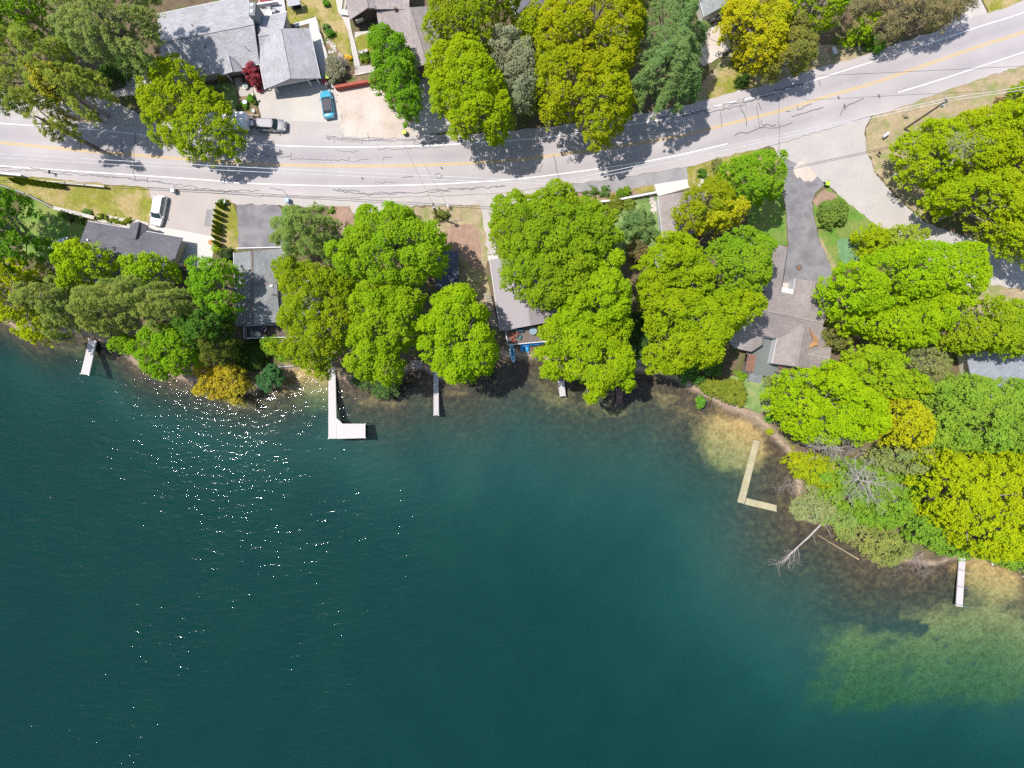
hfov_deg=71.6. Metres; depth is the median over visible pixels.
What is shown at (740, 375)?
garden shrub
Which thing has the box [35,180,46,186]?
columnar shrub
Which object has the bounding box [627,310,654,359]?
understory tree
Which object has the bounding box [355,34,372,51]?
lawn
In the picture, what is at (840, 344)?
rounded bush
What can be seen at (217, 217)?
columnar shrub
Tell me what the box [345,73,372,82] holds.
garden bed
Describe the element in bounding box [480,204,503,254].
path
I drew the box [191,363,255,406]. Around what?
yellow maple tree
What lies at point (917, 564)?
bare bush
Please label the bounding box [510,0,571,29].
slate roofed house
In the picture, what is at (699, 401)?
garden shrub
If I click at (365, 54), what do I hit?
garden shrub
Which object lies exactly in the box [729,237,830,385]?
taupe roofed house
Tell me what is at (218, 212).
columnar shrub
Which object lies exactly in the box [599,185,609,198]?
garden shrub
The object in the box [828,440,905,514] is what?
dead tree
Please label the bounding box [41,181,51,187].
columnar shrub
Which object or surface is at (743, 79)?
garden shrub
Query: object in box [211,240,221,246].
columnar shrub
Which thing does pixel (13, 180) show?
columnar shrub
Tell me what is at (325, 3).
garden shrub
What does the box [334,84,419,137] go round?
parking lot
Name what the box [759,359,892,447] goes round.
maple tree
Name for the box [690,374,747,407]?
shore shrub
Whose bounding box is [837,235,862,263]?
ground cover
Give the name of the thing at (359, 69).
terrace
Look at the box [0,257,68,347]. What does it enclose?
yellow maple tree
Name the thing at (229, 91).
lawn
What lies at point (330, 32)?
garden shrub
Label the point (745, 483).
dock
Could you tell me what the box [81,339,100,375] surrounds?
dock
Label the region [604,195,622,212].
garden shrub
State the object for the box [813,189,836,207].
garden bed
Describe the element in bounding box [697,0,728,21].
sage roofed house
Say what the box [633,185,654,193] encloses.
lawn
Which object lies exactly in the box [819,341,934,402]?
maple tree
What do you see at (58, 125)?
pine tree
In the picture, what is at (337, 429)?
dock
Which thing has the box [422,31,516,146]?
maple tree
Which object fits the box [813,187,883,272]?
lawn
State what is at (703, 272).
maple tree
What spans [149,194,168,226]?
parked car
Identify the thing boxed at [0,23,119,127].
pine tree
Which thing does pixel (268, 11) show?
round table
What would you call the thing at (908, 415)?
yellow tree
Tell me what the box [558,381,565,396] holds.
dock
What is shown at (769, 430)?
garden shrub
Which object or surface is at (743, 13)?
yellow tree
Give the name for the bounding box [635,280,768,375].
maple tree
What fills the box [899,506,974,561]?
maple tree
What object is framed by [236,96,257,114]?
garden bed
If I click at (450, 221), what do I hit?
wall
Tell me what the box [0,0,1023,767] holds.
ground
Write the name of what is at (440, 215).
garden shrub
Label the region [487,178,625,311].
maple tree
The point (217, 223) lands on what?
columnar shrub
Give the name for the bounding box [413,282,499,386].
maple tree
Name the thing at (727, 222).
yellow tree
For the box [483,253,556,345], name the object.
house
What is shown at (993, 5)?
lawn
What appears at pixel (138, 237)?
charcoal roofed house
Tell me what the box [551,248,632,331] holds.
maple tree
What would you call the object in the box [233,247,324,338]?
deck house
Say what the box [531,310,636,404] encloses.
maple tree
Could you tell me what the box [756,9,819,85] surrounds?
olive tree
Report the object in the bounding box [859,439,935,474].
young tree
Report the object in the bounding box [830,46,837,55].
utility box
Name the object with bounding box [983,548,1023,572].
woodland tree
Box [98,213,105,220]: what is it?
box shrub
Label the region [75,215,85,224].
garden shrub
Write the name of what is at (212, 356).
evergreen tree
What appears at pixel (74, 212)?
retaining wall
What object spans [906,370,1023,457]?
maple tree
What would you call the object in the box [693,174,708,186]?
edging stones
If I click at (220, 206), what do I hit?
columnar shrub
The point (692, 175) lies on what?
lawn
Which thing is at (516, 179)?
power line
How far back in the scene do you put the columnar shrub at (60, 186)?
106.88 m
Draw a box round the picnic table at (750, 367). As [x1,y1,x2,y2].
[743,354,755,371]
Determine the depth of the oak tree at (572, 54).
93.69 m
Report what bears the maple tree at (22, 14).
on the ground at (518, 562)
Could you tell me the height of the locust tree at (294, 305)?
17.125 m
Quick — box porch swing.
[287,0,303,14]
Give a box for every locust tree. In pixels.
[264,255,360,380]
[670,172,736,236]
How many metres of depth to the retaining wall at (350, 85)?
107.17 m
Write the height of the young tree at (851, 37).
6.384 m
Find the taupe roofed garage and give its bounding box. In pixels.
[655,190,704,238]
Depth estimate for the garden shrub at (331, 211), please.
107.91 m
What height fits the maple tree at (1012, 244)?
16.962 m
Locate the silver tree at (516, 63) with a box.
[488,23,537,115]
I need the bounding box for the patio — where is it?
[148,225,214,270]
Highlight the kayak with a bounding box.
[509,345,514,362]
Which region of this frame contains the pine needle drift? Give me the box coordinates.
[808,328,817,348]
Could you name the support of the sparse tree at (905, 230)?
on the ground at (518, 562)
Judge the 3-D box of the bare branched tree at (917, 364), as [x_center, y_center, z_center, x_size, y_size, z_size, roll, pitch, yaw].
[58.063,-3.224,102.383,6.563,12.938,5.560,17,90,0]
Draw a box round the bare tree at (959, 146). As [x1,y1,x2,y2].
[903,129,987,188]
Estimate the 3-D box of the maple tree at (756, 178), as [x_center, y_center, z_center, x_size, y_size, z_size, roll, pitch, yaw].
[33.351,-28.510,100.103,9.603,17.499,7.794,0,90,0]
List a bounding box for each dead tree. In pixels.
[796,399,861,465]
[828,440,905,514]
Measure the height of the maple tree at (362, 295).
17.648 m
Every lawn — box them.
[0,175,151,222]
[17,196,87,261]
[206,83,237,111]
[212,200,238,255]
[286,0,350,63]
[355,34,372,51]
[613,195,658,260]
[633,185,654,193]
[687,149,777,196]
[706,60,758,98]
[730,376,775,411]
[746,190,786,244]
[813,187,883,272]
[983,0,1021,12]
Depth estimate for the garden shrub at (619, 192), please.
107.38 m
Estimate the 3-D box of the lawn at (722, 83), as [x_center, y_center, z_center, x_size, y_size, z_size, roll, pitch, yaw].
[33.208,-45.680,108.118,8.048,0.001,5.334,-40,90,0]
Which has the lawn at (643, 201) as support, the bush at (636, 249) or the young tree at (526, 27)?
the bush at (636, 249)
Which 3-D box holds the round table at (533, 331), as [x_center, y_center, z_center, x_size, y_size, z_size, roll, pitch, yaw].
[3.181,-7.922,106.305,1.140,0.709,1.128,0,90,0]
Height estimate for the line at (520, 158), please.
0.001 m
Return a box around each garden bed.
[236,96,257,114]
[324,37,354,83]
[328,206,354,235]
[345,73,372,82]
[578,185,650,199]
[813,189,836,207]
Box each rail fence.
[0,172,25,176]
[34,179,108,188]
[600,191,656,202]
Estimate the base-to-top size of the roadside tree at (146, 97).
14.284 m
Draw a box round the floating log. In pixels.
[818,535,858,559]
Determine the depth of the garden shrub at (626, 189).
107.24 m
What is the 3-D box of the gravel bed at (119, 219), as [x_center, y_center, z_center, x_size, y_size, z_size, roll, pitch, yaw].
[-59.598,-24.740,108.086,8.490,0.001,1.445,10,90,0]
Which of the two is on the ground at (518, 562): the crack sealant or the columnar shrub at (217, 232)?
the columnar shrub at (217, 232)
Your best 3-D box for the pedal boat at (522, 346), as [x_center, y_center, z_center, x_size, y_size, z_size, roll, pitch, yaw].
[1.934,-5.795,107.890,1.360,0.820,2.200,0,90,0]
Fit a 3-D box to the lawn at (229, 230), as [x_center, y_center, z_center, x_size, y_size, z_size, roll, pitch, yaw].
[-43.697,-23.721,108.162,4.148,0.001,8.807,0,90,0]
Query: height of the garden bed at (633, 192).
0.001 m
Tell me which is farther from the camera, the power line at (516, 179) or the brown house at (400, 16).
the brown house at (400, 16)
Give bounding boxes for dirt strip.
[819,238,835,268]
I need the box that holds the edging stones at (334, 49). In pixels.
[326,39,342,56]
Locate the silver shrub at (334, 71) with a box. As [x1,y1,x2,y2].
[324,55,348,84]
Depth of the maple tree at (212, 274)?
96.67 m
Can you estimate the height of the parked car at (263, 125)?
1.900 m
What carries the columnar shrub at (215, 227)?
on the ground at (518, 562)
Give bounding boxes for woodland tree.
[170,306,237,351]
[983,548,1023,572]
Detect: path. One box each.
[234,78,253,96]
[336,0,359,66]
[355,31,370,36]
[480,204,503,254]
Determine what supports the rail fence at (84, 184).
on the lawn at (125, 201)
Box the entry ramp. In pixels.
[340,0,348,15]
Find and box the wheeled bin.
[170,187,176,192]
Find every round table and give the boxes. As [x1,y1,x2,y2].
[265,9,271,14]
[530,327,536,334]
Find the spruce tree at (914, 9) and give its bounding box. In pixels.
[845,0,980,46]
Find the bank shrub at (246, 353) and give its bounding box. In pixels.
[232,339,270,372]
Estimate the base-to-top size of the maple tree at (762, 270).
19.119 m
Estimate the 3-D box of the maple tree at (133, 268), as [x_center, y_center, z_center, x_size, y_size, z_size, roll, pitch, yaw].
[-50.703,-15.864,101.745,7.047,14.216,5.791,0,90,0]
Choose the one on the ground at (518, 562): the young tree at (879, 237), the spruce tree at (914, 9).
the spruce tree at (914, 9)
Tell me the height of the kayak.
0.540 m
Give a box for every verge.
[697,44,871,101]
[866,65,1023,220]
[949,285,1023,325]
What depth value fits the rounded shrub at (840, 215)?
105.83 m
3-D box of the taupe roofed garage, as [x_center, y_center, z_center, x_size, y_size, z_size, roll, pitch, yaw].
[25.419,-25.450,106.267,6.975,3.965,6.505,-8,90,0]
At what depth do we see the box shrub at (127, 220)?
107.71 m
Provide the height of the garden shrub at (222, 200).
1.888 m
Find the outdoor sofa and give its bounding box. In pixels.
[251,325,265,330]
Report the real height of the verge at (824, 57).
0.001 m
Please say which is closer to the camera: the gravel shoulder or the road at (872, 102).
the road at (872, 102)
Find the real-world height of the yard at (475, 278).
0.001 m
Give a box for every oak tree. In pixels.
[532,0,647,78]
[532,38,637,153]
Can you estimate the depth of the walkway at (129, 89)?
108.09 m
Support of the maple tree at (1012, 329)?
on the ground at (518, 562)
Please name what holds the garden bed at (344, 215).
on the ground at (518, 562)
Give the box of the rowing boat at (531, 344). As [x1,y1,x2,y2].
[528,342,543,345]
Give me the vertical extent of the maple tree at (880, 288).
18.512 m
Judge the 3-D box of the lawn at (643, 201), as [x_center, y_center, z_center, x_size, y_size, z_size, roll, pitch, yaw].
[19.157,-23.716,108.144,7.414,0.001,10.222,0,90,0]
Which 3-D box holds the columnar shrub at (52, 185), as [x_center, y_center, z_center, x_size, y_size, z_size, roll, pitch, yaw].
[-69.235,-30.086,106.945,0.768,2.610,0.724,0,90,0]
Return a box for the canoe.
[50,237,69,247]
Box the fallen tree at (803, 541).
[767,523,830,575]
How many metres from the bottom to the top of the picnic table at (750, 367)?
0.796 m
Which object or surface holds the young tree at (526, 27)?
on the ground at (518, 562)
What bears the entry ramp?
on the ground at (518, 562)
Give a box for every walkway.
[108,71,150,96]
[293,17,327,77]
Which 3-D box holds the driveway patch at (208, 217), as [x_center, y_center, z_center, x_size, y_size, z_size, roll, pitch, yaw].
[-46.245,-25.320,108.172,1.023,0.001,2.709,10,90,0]
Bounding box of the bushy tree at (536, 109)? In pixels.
[512,87,545,119]
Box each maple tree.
[0,0,67,49]
[0,187,59,273]
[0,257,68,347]
[48,238,122,293]
[106,322,206,381]
[116,250,182,289]
[184,254,246,318]
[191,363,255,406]
[242,60,263,92]
[323,199,452,290]
[340,279,427,387]
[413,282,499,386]
[420,0,520,56]
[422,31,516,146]
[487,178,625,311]
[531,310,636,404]
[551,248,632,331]
[630,230,716,300]
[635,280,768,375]
[700,225,778,301]
[714,148,788,207]
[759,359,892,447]
[785,0,850,41]
[806,455,925,530]
[812,238,992,322]
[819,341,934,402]
[832,293,977,350]
[888,116,969,195]
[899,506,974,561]
[900,445,1023,562]
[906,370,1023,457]
[915,166,1023,246]
[931,293,1023,361]
[940,99,1023,177]
[982,208,1023,269]
[985,95,1023,199]
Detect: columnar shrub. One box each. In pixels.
[7,177,20,183]
[23,178,34,184]
[29,179,40,185]
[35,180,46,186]
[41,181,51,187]
[47,181,58,188]
[53,182,64,188]
[211,225,220,230]
[211,229,220,234]
[211,234,220,240]
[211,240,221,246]
[212,220,221,226]
[213,209,222,215]
[213,214,222,220]
[215,203,224,209]
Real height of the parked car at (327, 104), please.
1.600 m
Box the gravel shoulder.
[0,92,560,214]
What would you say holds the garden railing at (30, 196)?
on the ground at (518, 562)
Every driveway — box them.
[149,187,222,235]
[237,205,286,249]
[252,80,341,122]
[412,78,457,135]
[654,179,688,195]
[782,158,831,282]
[943,0,986,26]
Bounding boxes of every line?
[0,12,1023,185]
[0,31,1023,166]
[0,86,1023,180]
[0,90,1020,183]
[708,38,1016,75]
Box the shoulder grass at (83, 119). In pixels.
[61,115,105,122]
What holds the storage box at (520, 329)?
on the house at (512, 313)
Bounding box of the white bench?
[257,0,278,6]
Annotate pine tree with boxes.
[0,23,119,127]
[8,85,98,150]
[8,273,95,344]
[47,0,166,74]
[65,274,200,338]
[268,201,343,264]
[630,0,710,118]
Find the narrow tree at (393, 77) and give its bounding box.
[366,22,423,127]
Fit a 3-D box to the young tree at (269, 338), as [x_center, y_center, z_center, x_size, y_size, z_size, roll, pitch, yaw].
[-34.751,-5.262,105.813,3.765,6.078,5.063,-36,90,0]
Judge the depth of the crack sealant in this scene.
108.04 m
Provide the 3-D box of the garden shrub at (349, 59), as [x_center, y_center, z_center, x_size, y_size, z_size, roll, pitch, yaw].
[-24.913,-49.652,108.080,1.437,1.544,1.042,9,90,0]
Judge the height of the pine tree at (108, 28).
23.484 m
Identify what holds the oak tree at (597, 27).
on the ground at (518, 562)
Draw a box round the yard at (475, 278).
[410,204,490,301]
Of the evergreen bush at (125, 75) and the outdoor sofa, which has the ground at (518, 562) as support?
the evergreen bush at (125, 75)
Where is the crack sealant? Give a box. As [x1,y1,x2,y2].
[0,81,879,196]
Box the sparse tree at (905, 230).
[882,224,931,250]
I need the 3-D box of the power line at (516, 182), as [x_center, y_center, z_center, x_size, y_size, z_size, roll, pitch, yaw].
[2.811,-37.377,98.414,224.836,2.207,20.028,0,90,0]
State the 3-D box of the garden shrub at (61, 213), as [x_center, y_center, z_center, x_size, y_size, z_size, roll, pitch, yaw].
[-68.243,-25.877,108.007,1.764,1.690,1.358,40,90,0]
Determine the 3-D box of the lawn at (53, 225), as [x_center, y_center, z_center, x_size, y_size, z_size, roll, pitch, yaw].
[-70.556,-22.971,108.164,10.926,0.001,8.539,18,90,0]
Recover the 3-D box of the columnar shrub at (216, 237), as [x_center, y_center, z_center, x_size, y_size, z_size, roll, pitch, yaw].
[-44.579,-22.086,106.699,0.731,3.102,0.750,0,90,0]
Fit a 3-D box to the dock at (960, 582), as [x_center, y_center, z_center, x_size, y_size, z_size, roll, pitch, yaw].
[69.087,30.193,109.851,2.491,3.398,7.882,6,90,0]
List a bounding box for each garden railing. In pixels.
[0,185,52,207]
[315,16,327,56]
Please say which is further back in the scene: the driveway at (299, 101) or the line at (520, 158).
the driveway at (299, 101)
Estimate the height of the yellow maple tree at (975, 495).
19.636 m
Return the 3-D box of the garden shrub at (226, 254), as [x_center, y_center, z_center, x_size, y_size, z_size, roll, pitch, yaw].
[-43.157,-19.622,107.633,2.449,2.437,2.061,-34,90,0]
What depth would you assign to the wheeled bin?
107.10 m
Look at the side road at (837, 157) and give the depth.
108.19 m
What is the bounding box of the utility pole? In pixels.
[903,97,948,129]
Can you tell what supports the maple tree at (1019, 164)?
on the ground at (518, 562)
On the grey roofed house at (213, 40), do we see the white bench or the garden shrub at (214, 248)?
the white bench
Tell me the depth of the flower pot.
107.55 m
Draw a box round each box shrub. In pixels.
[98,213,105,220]
[123,217,134,223]
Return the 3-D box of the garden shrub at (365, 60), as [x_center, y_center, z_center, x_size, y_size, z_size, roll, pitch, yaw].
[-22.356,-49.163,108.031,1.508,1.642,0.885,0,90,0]
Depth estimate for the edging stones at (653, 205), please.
107.99 m
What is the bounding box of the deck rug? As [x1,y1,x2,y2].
[250,328,262,337]
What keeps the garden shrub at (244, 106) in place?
on the garden bed at (249, 110)
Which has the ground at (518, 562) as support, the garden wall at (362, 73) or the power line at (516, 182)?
the garden wall at (362, 73)
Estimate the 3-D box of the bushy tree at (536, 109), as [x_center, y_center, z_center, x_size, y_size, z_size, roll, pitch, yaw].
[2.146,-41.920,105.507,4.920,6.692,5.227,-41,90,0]
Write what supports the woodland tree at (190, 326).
on the ground at (518, 562)
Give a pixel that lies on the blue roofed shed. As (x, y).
(451, 276)
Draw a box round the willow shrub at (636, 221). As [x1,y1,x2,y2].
[618,207,664,244]
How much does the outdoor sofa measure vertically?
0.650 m
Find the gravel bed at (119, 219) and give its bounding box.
[95,215,148,226]
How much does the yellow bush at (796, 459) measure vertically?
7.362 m
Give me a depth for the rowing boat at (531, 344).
107.87 m
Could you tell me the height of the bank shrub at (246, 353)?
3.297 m
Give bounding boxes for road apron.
[541,167,687,192]
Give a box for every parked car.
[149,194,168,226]
[256,117,286,133]
[319,90,335,118]
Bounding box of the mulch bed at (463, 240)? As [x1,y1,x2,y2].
[444,224,481,269]
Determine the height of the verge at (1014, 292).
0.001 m
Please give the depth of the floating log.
108.94 m
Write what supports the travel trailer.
on the gravel shoulder
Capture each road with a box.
[0,0,1023,197]
[770,116,1023,291]
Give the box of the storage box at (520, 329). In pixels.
[517,327,523,331]
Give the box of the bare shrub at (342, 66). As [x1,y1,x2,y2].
[335,51,349,69]
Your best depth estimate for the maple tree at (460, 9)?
95.06 m
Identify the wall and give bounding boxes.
[53,206,95,219]
[334,79,375,90]
[355,70,373,75]
[439,219,461,222]
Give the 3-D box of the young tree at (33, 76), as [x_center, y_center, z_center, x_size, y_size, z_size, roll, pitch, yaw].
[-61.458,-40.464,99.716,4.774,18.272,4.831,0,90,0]
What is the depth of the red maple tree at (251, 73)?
105.56 m
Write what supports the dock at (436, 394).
in the lake
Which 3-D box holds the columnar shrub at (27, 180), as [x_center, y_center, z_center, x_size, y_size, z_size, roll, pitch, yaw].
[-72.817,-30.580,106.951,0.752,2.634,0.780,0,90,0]
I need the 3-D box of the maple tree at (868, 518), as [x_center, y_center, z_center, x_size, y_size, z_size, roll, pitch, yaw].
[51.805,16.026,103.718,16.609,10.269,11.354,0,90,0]
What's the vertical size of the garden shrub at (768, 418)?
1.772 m
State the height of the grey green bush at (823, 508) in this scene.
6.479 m
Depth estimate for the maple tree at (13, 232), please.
97.74 m
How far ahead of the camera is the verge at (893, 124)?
108.12 m
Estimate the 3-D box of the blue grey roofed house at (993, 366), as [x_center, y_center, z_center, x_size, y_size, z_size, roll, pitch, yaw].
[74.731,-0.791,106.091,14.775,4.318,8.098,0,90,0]
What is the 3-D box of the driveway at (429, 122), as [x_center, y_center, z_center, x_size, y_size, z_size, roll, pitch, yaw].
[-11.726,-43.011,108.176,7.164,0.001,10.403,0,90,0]
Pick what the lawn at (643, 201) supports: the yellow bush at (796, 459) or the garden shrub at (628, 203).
the garden shrub at (628, 203)
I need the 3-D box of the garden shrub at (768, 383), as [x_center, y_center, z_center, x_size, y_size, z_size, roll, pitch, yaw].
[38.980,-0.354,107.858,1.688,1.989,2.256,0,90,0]
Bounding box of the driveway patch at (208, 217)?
[204,209,212,226]
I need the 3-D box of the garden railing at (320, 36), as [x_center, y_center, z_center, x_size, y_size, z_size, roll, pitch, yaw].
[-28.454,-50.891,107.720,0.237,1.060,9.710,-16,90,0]
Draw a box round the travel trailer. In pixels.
[206,111,255,131]
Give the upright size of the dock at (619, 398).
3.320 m
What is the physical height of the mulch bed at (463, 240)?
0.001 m
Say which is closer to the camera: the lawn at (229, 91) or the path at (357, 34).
the lawn at (229, 91)
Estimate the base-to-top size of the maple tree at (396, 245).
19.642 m
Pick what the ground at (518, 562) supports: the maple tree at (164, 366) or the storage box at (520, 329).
the maple tree at (164, 366)
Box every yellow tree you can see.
[695,195,751,239]
[712,0,792,76]
[866,395,938,450]
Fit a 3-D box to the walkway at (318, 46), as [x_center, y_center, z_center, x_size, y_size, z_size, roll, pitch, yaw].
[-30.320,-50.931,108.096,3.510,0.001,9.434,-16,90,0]
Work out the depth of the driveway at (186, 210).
108.17 m
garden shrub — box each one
[58,209,70,218]
[66,214,75,222]
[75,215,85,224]
[81,208,93,215]
[208,88,220,99]
[210,244,223,252]
[217,75,225,81]
[217,198,228,205]
[217,247,233,262]
[242,103,249,110]
[246,94,254,105]
[252,99,259,104]
[322,0,329,6]
[322,23,329,32]
[325,28,336,40]
[327,206,336,217]
[344,54,352,61]
[358,51,369,58]
[360,57,369,63]
[430,207,449,221]
[588,185,599,198]
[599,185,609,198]
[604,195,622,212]
[616,188,625,197]
[622,198,634,210]
[623,185,631,196]
[695,168,706,178]
[695,394,705,409]
[710,157,725,175]
[733,74,749,88]
[733,371,748,381]
[762,375,773,387]
[763,412,773,422]
[765,428,774,435]
[863,33,885,54]
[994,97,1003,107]
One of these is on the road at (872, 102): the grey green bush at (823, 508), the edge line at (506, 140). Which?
the edge line at (506, 140)
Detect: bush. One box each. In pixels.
[96,52,158,88]
[255,362,285,392]
[350,377,399,399]
[623,239,648,263]
[677,360,725,385]
[730,43,750,67]
[773,477,801,494]
[779,446,841,491]
[788,484,837,524]
[818,503,858,541]
[821,317,854,352]
[834,523,914,568]
[891,545,934,580]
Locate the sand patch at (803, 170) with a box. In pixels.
[793,159,817,181]
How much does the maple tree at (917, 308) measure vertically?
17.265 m
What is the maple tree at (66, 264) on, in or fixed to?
on the ground at (518, 562)
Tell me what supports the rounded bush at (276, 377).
on the ground at (518, 562)
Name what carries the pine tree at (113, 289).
on the ground at (518, 562)
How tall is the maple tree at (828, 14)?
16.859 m
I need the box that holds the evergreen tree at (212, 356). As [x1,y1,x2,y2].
[197,318,243,366]
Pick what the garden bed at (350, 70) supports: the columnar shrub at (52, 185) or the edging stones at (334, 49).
the edging stones at (334, 49)
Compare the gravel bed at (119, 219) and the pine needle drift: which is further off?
the gravel bed at (119, 219)
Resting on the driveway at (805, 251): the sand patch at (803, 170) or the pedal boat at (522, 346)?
the sand patch at (803, 170)
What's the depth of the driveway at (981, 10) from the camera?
108.11 m
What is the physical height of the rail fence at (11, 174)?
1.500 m
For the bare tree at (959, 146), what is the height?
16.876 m
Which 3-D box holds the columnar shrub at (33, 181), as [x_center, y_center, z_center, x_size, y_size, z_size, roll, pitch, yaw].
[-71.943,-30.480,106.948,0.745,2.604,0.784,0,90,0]
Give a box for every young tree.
[23,58,109,118]
[260,334,295,362]
[510,0,544,48]
[838,9,883,47]
[849,222,892,258]
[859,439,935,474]
[1003,79,1023,103]
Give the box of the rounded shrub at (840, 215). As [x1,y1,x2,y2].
[816,197,849,229]
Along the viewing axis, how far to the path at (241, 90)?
108.09 m
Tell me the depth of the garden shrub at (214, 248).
107.08 m
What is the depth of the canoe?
107.77 m
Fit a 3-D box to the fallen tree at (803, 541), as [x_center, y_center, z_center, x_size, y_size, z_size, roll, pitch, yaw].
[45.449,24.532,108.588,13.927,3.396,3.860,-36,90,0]
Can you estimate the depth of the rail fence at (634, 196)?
107.06 m
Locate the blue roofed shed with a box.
[436,250,458,288]
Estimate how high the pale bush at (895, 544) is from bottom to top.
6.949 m
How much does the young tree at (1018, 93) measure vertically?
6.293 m
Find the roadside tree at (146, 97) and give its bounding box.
[134,52,248,167]
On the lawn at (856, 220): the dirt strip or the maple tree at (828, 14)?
the dirt strip
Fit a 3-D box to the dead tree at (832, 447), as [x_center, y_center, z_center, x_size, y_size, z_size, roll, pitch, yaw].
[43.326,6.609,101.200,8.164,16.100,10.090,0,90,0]
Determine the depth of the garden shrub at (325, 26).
107.46 m
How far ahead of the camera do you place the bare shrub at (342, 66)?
105.99 m
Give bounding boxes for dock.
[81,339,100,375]
[328,366,369,438]
[410,360,422,368]
[433,371,438,415]
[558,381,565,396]
[616,389,622,404]
[734,439,776,511]
[949,556,971,607]
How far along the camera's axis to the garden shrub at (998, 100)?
107.54 m
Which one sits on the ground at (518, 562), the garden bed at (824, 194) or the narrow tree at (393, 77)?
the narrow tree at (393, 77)
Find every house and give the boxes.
[73,221,186,291]
[157,0,320,93]
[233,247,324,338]
[346,0,445,81]
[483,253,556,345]
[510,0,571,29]
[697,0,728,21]
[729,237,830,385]
[957,352,1023,398]
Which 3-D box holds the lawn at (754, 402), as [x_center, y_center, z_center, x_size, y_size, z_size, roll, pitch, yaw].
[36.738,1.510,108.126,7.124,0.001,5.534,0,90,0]
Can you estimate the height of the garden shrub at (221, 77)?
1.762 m
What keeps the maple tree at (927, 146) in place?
on the verge at (893, 124)
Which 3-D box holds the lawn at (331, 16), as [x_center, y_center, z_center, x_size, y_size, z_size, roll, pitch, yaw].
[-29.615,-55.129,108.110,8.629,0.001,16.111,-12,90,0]
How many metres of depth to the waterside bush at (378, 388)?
105.59 m
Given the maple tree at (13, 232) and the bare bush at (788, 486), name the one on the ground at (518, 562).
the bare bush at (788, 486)
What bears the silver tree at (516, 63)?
on the ground at (518, 562)
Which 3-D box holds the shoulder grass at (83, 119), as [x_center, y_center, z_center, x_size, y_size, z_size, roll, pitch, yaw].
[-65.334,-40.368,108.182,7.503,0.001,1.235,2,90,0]
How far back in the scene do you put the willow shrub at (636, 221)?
106.09 m
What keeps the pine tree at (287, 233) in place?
on the ground at (518, 562)
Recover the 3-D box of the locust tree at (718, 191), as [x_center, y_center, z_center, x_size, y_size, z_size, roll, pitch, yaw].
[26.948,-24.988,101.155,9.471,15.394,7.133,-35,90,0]
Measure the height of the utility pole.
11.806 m
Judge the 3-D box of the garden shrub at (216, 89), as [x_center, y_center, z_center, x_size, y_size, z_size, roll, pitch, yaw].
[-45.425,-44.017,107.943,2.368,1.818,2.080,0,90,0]
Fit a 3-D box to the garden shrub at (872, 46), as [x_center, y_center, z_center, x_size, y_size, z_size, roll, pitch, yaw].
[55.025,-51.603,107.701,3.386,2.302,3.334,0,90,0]
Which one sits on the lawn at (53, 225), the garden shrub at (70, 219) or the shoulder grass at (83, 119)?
the garden shrub at (70, 219)
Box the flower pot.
[242,83,247,88]
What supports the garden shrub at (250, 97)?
on the garden bed at (249, 110)
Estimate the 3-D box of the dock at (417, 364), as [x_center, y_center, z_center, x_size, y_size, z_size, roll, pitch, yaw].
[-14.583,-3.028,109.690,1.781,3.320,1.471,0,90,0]
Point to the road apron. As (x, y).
(653, 178)
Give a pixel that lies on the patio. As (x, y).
(199, 245)
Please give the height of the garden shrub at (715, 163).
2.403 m
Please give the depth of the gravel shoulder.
108.18 m
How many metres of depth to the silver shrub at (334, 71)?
106.43 m
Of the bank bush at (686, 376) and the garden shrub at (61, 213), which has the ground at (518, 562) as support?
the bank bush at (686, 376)
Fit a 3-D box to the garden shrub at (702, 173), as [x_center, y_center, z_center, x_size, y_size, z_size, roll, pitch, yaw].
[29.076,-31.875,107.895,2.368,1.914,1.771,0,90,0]
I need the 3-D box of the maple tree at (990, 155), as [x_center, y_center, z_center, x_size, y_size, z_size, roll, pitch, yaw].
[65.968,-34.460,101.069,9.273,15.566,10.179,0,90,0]
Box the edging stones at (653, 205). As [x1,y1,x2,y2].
[649,195,655,213]
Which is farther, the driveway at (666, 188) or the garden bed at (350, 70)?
the driveway at (666, 188)
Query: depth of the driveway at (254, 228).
108.17 m
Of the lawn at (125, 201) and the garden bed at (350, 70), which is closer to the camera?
the garden bed at (350, 70)
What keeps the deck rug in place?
on the deck house at (261, 302)
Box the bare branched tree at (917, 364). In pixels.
[897,346,953,381]
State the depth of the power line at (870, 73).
101.95 m
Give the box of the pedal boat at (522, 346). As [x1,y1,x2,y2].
[520,344,528,352]
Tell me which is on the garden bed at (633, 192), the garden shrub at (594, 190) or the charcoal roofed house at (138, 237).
the garden shrub at (594, 190)
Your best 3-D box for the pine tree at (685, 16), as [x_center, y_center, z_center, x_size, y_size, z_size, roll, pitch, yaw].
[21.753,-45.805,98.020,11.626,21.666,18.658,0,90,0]
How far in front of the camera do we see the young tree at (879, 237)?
103.46 m
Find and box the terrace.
[355,65,385,72]
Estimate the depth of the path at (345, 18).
108.11 m
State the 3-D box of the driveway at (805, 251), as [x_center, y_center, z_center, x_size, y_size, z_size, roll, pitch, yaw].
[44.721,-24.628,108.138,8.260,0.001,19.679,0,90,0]
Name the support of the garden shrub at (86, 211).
on the lawn at (125, 201)
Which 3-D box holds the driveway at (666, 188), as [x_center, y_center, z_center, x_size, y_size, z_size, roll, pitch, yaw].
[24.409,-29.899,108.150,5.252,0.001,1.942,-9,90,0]

